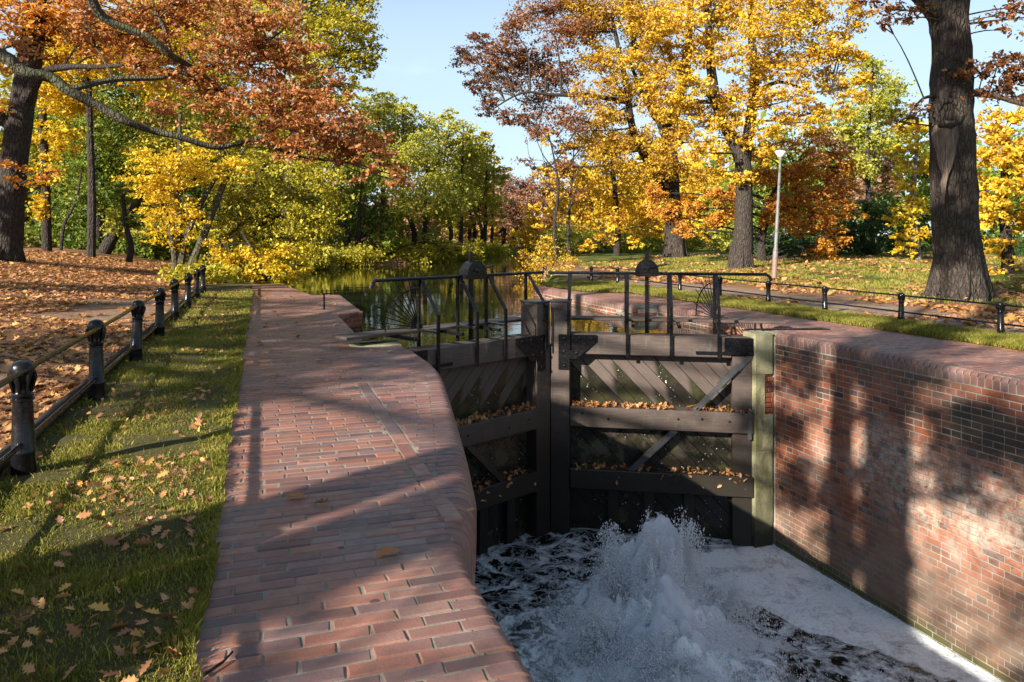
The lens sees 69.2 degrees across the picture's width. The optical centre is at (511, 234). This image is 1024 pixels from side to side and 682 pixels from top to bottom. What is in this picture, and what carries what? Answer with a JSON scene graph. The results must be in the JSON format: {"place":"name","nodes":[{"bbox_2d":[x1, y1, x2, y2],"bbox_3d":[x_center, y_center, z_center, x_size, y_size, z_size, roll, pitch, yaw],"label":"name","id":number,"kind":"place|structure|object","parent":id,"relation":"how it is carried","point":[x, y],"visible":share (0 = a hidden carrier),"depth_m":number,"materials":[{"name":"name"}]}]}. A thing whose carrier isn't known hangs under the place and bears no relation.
{"place":"outdoors","nodes":[
{"label":"outdoors","id":0,"kind":"place"},
{"bbox_2d":[186,284,533,681],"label":"brick path","id":1,"kind":"structure","parent":0,"point":[307,589],"depth_m":3.79,"materials":[{"name":"red brick"}]},
{"bbox_2d":[203,651,233,675],"bbox_3d":[-0.992,1.455,2.526,0.024,0.017,0.144,0,0,20],"label":"twig","id":2,"kind":"object","parent":1,"relation":"on","point":[211,669],"visible":0.94,"depth_m":2.50,"materials":[{"name":"brown plant"}]},
{"bbox_2d":[286,491,306,498],"bbox_3d":[-1.203,1.446,4.115,0.109,0.026,0.103,0,0,-30],"label":"fallen leaf","id":3,"kind":"object","parent":1,"relation":"on","point":[296,494],"visible":1,"depth_m":4.12,"materials":[{"name":"brown plant"}]},
{"bbox_2d":[254,294,391,378],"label":"fallen leaves","id":4,"kind":"object","parent":1,"relation":"on","point":[257,297],"visible":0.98,"depth_m":10.82,"materials":[{"name":"brown plant"}]},
{"bbox_2d":[321,290,326,309],"bbox_3d":[-3.695,1.300,14.599,0.112,0.441,0.040,0,0,-19],"label":"mooring pin","id":5,"kind":"object","parent":1,"relation":"on","point":[323,299],"visible":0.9,"depth_m":14.59,"materials":[{"name":"black paint"}]},
{"bbox_2d":[0,236,1023,681],"bbox_3d":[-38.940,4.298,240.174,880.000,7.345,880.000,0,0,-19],"label":"ground","id":6,"kind":"structure","parent":0,"point":[96,308],"depth_m":17.03,"materials":[{"name":"green plant"}]},
{"bbox_2d":[0,82,139,225],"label":"woodland tree","id":7,"kind":"object","parent":6,"relation":"on","point":[6,95],"visible":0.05,"depth_m":42.07,"materials":[{"name":"green plant"}]},
{"bbox_2d":[0,0,146,262],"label":"oak tree","id":8,"kind":"object","parent":6,"relation":"on","point":[37,17],"visible":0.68,"depth_m":24.16,"materials":[{"name":"orange plant"}]},
{"bbox_2d":[59,159,103,249],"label":"woodland tree","id":9,"kind":"object","parent":6,"relation":"on","point":[78,198],"visible":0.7,"depth_m":35.95,"materials":[{"name":"green plant"}]},
{"bbox_2d":[4,22,166,248],"bbox_3d":[-23.034,-4.894,39.277,9.463,12.782,8.470,0,0,3],"label":"woodland tree","id":10,"kind":"object","parent":6,"relation":"on","point":[102,153],"visible":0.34,"depth_m":39.25,"materials":[{"name":"yellow leaves"},{"name":"dark bark"}]},
{"bbox_2d":[81,22,124,257],"bbox_3d":[-18.668,-4.260,32.623,2.523,10.853,1.994,0,0,7],"label":"woodland tree","id":11,"kind":"object","parent":6,"relation":"on","point":[91,215],"visible":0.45,"depth_m":32.88,"materials":[{"name":"brown plant"}]},
{"bbox_2d":[8,0,216,250],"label":"woodland tree","id":12,"kind":"object","parent":6,"relation":"on","point":[45,158],"visible":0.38,"depth_m":33.43,"materials":[{"name":"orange plant"}]},
{"bbox_2d":[106,182,146,262],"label":"woodland tree","id":13,"kind":"object","parent":6,"relation":"on","point":[124,200],"visible":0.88,"depth_m":26.96,"materials":[{"name":"green plant"}]},
{"bbox_2d":[0,284,253,681],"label":"verge","id":14,"kind":"structure","parent":6,"relation":"on","point":[140,443],"depth_m":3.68,"materials":[{"name":"green plant"}]},
{"bbox_2d":[0,290,193,472],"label":"fence rail","id":15,"kind":"object","parent":14,"relation":"on","point":[42,418],"visible":0.32,"depth_m":6.11,"materials":[{"name":"black metal"}]},
{"bbox_2d":[0,265,206,475],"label":"iron fence","id":16,"kind":"object","parent":14,"relation":"on","point":[20,379],"visible":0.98,"depth_m":6.37,"materials":[{"name":"black metal"}]},
{"bbox_2d":[0,249,328,502],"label":"fallen leaves","id":17,"kind":"object","parent":14,"relation":"on","point":[45,395],"depth_m":13.92,"materials":[{"name":"brown plant"}]},
{"bbox_2d":[0,291,400,681],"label":"fallen leaves","id":18,"kind":"object","parent":14,"relation":"on","point":[74,631],"depth_m":3.71,"materials":[{"name":"plant"}]},
{"bbox_2d":[24,216,231,259],"bbox_3d":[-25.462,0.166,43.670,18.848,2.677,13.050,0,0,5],"label":"undergrowth","id":19,"kind":"object","parent":6,"relation":"on","point":[74,239],"visible":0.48,"depth_m":39.42,"materials":[{"name":"green plant"}]},
{"bbox_2d":[121,137,170,255],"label":"woodland tree","id":20,"kind":"object","parent":6,"relation":"on","point":[144,247],"visible":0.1,"depth_m":38.57,"materials":[{"name":"green plant"}]},
{"bbox_2d":[96,76,223,254],"bbox_3d":[-17.290,-3.381,36.633,6.657,9.669,7.557,0,0,-19],"label":"woodland tree","id":21,"kind":"object","parent":6,"relation":"on","point":[115,233],"visible":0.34,"depth_m":36.58,"materials":[{"name":"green plant"}]},
{"bbox_2d":[0,36,379,249],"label":"woodland","id":22,"kind":"object","parent":6,"relation":"on","point":[214,161],"visible":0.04,"depth_m":55.38,"materials":[{"name":"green plant"}]},
{"bbox_2d":[111,112,275,273],"bbox_3d":[-10.412,-1.286,24.476,5.125,5.671,3.395,0,0,-19],"label":"hornbeam tree","id":23,"kind":"object","parent":6,"relation":"on","point":[178,241],"visible":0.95,"depth_m":24.48,"materials":[{"name":"yellow plant"}]},
{"bbox_2d":[2,133,384,248],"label":"woodland","id":24,"kind":"object","parent":6,"relation":"on","point":[191,193],"visible":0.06,"depth_m":52.29,"materials":[{"name":"green plant"}]},
{"bbox_2d":[104,0,311,238],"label":"woodland tree","id":25,"kind":"object","parent":6,"relation":"on","point":[243,132],"visible":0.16,"depth_m":42.00,"materials":[{"name":"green plant"}]},
{"bbox_2d":[0,0,418,188],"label":"oak tree","id":26,"kind":"object","parent":6,"relation":"on","point":[249,22],"visible":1,"depth_m":15.76,"materials":[{"name":"orange plant"}]},
{"bbox_2d":[201,230,316,282],"bbox_3d":[-8.173,0.803,24.058,3.819,1.948,1.778,0,0,0],"label":"shrub","id":27,"kind":"object","parent":6,"relation":"on","point":[255,256],"visible":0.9,"depth_m":23.93,"materials":[{"name":"yellow plant"}]},
{"bbox_2d":[190,148,356,282],"bbox_3d":[-8.710,-0.576,27.082,5.934,5.332,5.574,0,0,-19],"label":"hornbeam tree","id":28,"kind":"object","parent":6,"relation":"on","point":[244,208],"visible":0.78,"depth_m":26.38,"materials":[{"name":"green plant"}]},
{"bbox_2d":[202,0,387,248],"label":"maple tree","id":29,"kind":"object","parent":6,"relation":"on","point":[333,17],"visible":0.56,"depth_m":35.38,"materials":[{"name":"green plant"}]},
{"bbox_2d":[141,235,513,286],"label":"undergrowth","id":30,"kind":"object","parent":6,"relation":"on","point":[360,255],"visible":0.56,"depth_m":40.01,"materials":[{"name":"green plant"}]},
{"bbox_2d":[293,161,406,252],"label":"waterside tree","id":31,"kind":"object","parent":6,"relation":"on","point":[355,231],"visible":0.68,"depth_m":44.23,"materials":[{"name":"green plant"}]},
{"bbox_2d":[339,313,402,346],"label":"lock wall","id":32,"kind":"structure","parent":6,"relation":"on","point":[357,319],"depth_m":10.20,"materials":[{"name":"beige stone"}]},
{"bbox_2d":[332,252,550,554],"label":"lock gate","id":33,"kind":"structure","parent":32,"relation":"attached to","point":[481,376],"depth_m":11.03,"materials":[{"name":"brown wood"}]},
{"bbox_2d":[326,94,441,242],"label":"waterside tree","id":34,"kind":"object","parent":6,"relation":"on","point":[341,167],"visible":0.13,"depth_m":57.09,"materials":[{"name":"green plant"}]},
{"bbox_2d":[301,235,468,257],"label":"undergrowth","id":35,"kind":"object","parent":6,"relation":"on","point":[409,240],"visible":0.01,"depth_m":52.59,"materials":[{"name":"green plant"}]},
{"bbox_2d":[351,91,450,254],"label":"waterside tree","id":36,"kind":"object","parent":6,"relation":"on","point":[379,113],"visible":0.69,"depth_m":51.99,"materials":[{"name":"green plant"}]},
{"bbox_2d":[359,133,472,248],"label":"waterside tree","id":37,"kind":"object","parent":6,"relation":"on","point":[406,201],"visible":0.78,"depth_m":46.16,"materials":[{"name":"green plant"}]},
{"bbox_2d":[374,237,486,258],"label":"willow shrub","id":38,"kind":"object","parent":6,"relation":"on","point":[447,253],"visible":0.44,"depth_m":45.66,"materials":[{"name":"green plant"}]},
{"bbox_2d":[325,180,550,243],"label":"woodland","id":39,"kind":"object","parent":6,"relation":"on","point":[445,234],"visible":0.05,"depth_m":100.57,"materials":[{"name":"green plant"}]},
{"bbox_2d":[413,107,502,243],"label":"waterside tree","id":40,"kind":"object","parent":6,"relation":"on","point":[469,154],"visible":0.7,"depth_m":55.07,"materials":[{"name":"green plant"}]},
{"bbox_2d":[415,128,511,242],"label":"waterside tree","id":41,"kind":"object","parent":6,"relation":"on","point":[499,222],"visible":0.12,"depth_m":65.64,"materials":[{"name":"green plant"}]},
{"bbox_2d":[439,131,511,246],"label":"waterside tree","id":42,"kind":"object","parent":6,"relation":"on","point":[485,204],"visible":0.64,"depth_m":59.41,"materials":[{"name":"green plant"}]},
{"bbox_2d":[473,154,511,243],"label":"waterside tree","id":43,"kind":"object","parent":6,"relation":"on","point":[498,200],"visible":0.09,"depth_m":70.01,"materials":[{"name":"green plant"}]},
{"bbox_2d":[481,182,528,246],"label":"waterside tree","id":44,"kind":"object","parent":6,"relation":"on","point":[513,198],"visible":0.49,"depth_m":76.78,"materials":[{"name":"brown plant"}]},
{"bbox_2d":[467,211,549,247],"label":"waterside tree","id":45,"kind":"object","parent":6,"relation":"on","point":[515,232],"visible":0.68,"depth_m":73.68,"materials":[{"name":"orange plant"}]},
{"bbox_2d":[472,167,568,243],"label":"waterside tree","id":46,"kind":"object","parent":6,"relation":"on","point":[521,183],"visible":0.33,"depth_m":83.23,"materials":[{"name":"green plant"}]},
{"bbox_2d":[512,231,579,281],"bbox_3d":[1.246,0.930,28.144,2.580,2.125,1.754,0,0,-19],"label":"yellow bush","id":47,"kind":"object","parent":6,"relation":"on","point":[538,268],"visible":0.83,"depth_m":28.00,"materials":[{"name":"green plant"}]},
{"bbox_2d":[510,85,590,252],"bbox_3d":[1.864,-3.213,35.892,3.919,8.226,1.986,0,0,7],"label":"alder tree","id":48,"kind":"object","parent":6,"relation":"on","point":[533,132],"visible":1,"depth_m":35.97,"materials":[{"name":"brown plant"}]},
{"bbox_2d":[529,86,609,254],"bbox_3d":[2.926,-3.314,37.935,4.175,8.682,1.801,0,0,4],"label":"alder tree","id":49,"kind":"object","parent":6,"relation":"on","point":[563,189],"visible":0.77,"depth_m":37.96,"materials":[{"name":"yellow plant"}]},
{"bbox_2d":[445,0,718,257],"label":"oak tree","id":50,"kind":"object","parent":6,"relation":"on","point":[632,139],"visible":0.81,"depth_m":39.74,"materials":[{"name":"yellow plant"}]},
{"bbox_2d":[530,124,663,255],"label":"maple tree","id":51,"kind":"object","parent":6,"relation":"on","point":[616,224],"visible":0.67,"depth_m":46.83,"materials":[{"name":"yellow plant"}]},
{"bbox_2d":[499,135,791,250],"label":"woodland","id":52,"kind":"object","parent":6,"relation":"on","point":[636,207],"visible":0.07,"depth_m":77.31,"materials":[{"name":"yellow plant"}]},
{"bbox_2d":[535,220,772,253],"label":"undergrowth","id":53,"kind":"object","parent":6,"relation":"on","point":[722,241],"visible":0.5,"depth_m":53.87,"materials":[{"name":"green plant"}]},
{"bbox_2d":[633,209,733,248],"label":"parkland tree","id":54,"kind":"object","parent":6,"relation":"on","point":[698,226],"visible":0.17,"depth_m":61.85,"materials":[{"name":"yellow plant"}]},
{"bbox_2d":[609,0,884,268],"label":"oak tree","id":55,"kind":"object","parent":6,"relation":"on","point":[741,244],"visible":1,"depth_m":30.40,"materials":[{"name":"yellow plant"}]},
{"bbox_2d":[641,127,869,260],"bbox_3d":[11.848,-1.807,36.063,10.886,6.794,3.692,0,0,-6],"label":"oak tree","id":56,"kind":"object","parent":6,"relation":"on","point":[794,172],"visible":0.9,"depth_m":35.81,"materials":[{"name":"orange plant"}]},
{"bbox_2d":[533,290,1023,681],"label":"brick wall","id":57,"kind":"structure","parent":6,"relation":"on","point":[897,493],"depth_m":8.97,"materials":[{"name":"red brick"}]},
{"bbox_2d":[548,251,785,545],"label":"lock gate","id":58,"kind":"structure","parent":57,"relation":"attached to","point":[679,372],"depth_m":11.46,"materials":[{"name":"brown wood"}]},
{"bbox_2d":[455,400,751,501],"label":"fallen leaves","id":59,"kind":"object","parent":58,"relation":"on","point":[476,416],"visible":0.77,"depth_m":11.28,"materials":[{"name":"plant"}]},
{"bbox_2d":[535,252,1023,312],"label":"fallen leaves","id":60,"kind":"object","parent":6,"relation":"on","point":[902,260],"visible":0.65,"depth_m":29.84,"materials":[{"name":"orange plant"}]},
{"bbox_2d":[771,148,787,277],"bbox_3d":[8.885,-0.676,24.843,0.430,4.500,0.430,4,-1,-19],"label":"street lamp","id":61,"kind":"object","parent":6,"relation":"on","point":[780,153],"visible":0.96,"depth_m":24.79,"materials":[{"name":"grey metal"}]},
{"bbox_2d":[539,280,1023,349],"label":"verge","id":62,"kind":"structure","parent":6,"relation":"on","point":[796,316],"depth_m":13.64,"materials":[{"name":"green plant"}]},
{"bbox_2d":[589,266,1023,334],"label":"iron fence","id":63,"kind":"object","parent":62,"relation":"on","point":[999,307],"visible":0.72,"depth_m":13.03,"materials":[{"name":"black metal"}]},
{"bbox_2d":[541,252,1023,310],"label":"grass","id":64,"kind":"structure","parent":6,"relation":"on","point":[886,283],"depth_m":28.23,"materials":[{"name":"green plant"}]},
{"bbox_2d":[582,268,1023,329],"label":"fallen leaves","id":65,"kind":"object","parent":6,"relation":"on","point":[984,313],"visible":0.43,"depth_m":16.10,"materials":[{"name":"orange plant"}]},
{"bbox_2d":[769,190,907,255],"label":"parkland tree","id":66,"kind":"object","parent":6,"relation":"on","point":[864,243],"visible":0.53,"depth_m":42.24,"materials":[{"name":"green plant"}]},
{"bbox_2d":[798,124,903,250],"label":"parkland tree","id":67,"kind":"object","parent":6,"relation":"on","point":[880,176],"visible":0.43,"depth_m":49.14,"materials":[{"name":"green plant"}]},
{"bbox_2d":[688,85,1023,250],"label":"woodland","id":68,"kind":"object","parent":6,"relation":"on","point":[923,188],"visible":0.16,"depth_m":58.20,"materials":[{"name":"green plant"}]},
{"bbox_2d":[827,51,925,252],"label":"parkland tree","id":69,"kind":"object","parent":6,"relation":"on","point":[881,109],"visible":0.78,"depth_m":45.85,"materials":[{"name":"green plant"}]},
{"bbox_2d":[753,230,1023,257],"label":"undergrowth","id":70,"kind":"object","parent":6,"relation":"on","point":[1018,249],"visible":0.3,"depth_m":41.34,"materials":[{"name":"green plant"}]},
{"bbox_2d":[876,120,931,259],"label":"parkland tree","id":71,"kind":"object","parent":6,"relation":"on","point":[911,207],"visible":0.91,"depth_m":37.66,"materials":[{"name":"yellow plant"}]},
{"bbox_2d":[847,0,1023,301],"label":"oak tree","id":72,"kind":"object","parent":6,"relation":"on","point":[959,268],"visible":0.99,"depth_m":16.46,"materials":[{"name":"brown plant"}]},
{"bbox_2d":[975,104,1023,274],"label":"parkland tree","id":73,"kind":"object","parent":6,"relation":"on","point":[1002,206],"visible":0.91,"depth_m":26.53,"materials":[{"name":"yellow plant"}]},
{"bbox_2d":[0,0,1023,236],"label":"sky","id":74,"kind":"structure","parent":0,"point":[421,34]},
{"bbox_2d":[291,251,739,347],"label":"canal water","id":75,"kind":"structure","parent":0,"point":[351,285],"depth_m":20.92,"materials":[{"name":"green liquid"}]},
{"bbox_2d":[475,523,1001,681],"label":"lock water","id":76,"kind":"structure","parent":0,"point":[876,643],"depth_m":8.73,"materials":[{"name":"white liquid"}]},
{"bbox_2d":[510,505,894,681],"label":"water spray","id":77,"kind":"object","parent":76,"relation":"on","point":[681,574],"visible":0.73,"depth_m":8.24,"materials":[{"name":"white liquid"}]},
{"bbox_2d":[533,286,1023,394],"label":"brick path","id":78,"kind":"structure","parent":0,"point":[967,363],"depth_m":9.95,"materials":[{"name":"red brick"}]}
]}

